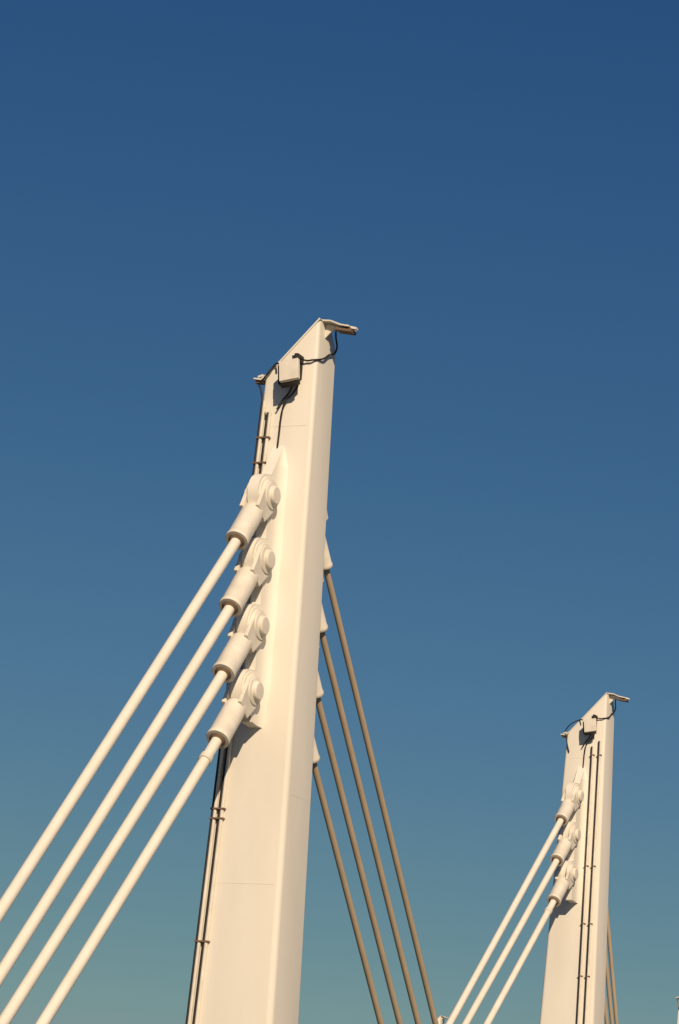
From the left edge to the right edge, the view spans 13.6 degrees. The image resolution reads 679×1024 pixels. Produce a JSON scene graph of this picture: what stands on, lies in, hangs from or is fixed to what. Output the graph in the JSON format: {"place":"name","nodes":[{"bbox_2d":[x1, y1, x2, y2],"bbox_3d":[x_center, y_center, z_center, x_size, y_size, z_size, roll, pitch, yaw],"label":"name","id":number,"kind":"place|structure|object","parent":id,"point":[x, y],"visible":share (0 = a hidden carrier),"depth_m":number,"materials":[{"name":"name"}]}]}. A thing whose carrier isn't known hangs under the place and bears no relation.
{"place":"outdoors","nodes":[
{"label":"outdoors","id":0,"kind":"place"},
{"bbox_2d":[0,318,438,1023],"bbox_3d":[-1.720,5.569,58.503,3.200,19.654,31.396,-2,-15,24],"label":"bridge pylon","id":1,"kind":"object","parent":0,"point":[246,966],"visible":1,"depth_m":57.87,"materials":[{"name":"white paint"}]},
{"bbox_2d":[0,0,678,1023],"label":"sky","id":2,"kind":"structure","parent":0,"point":[486,191],"materials":[{"name":"blue"}]},
{"bbox_2d":[438,1016,447,1023],"bbox_3d":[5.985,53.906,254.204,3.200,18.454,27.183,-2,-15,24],"label":"bridge pylon","id":3,"kind":"object","parent":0,"point":[440,1020],"visible":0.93,"depth_m":259.95,"materials":[{"name":"white paint"}]},
{"bbox_2d":[446,692,629,1023],"bbox_3d":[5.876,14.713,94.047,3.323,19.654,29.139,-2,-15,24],"label":"bridge pylon","id":4,"kind":"object","parent":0,"point":[576,973],"visible":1,"depth_m":98.59,"materials":[{"name":"white paint"}]},
{"bbox_2d":[675,997,678,1023],"bbox_3d":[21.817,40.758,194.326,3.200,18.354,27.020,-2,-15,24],"label":"bridge pylon","id":5,"kind":"object","parent":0,"point":[678,1012],"visible":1,"depth_m":199.93,"materials":[{"name":"white paint"}]}
]}

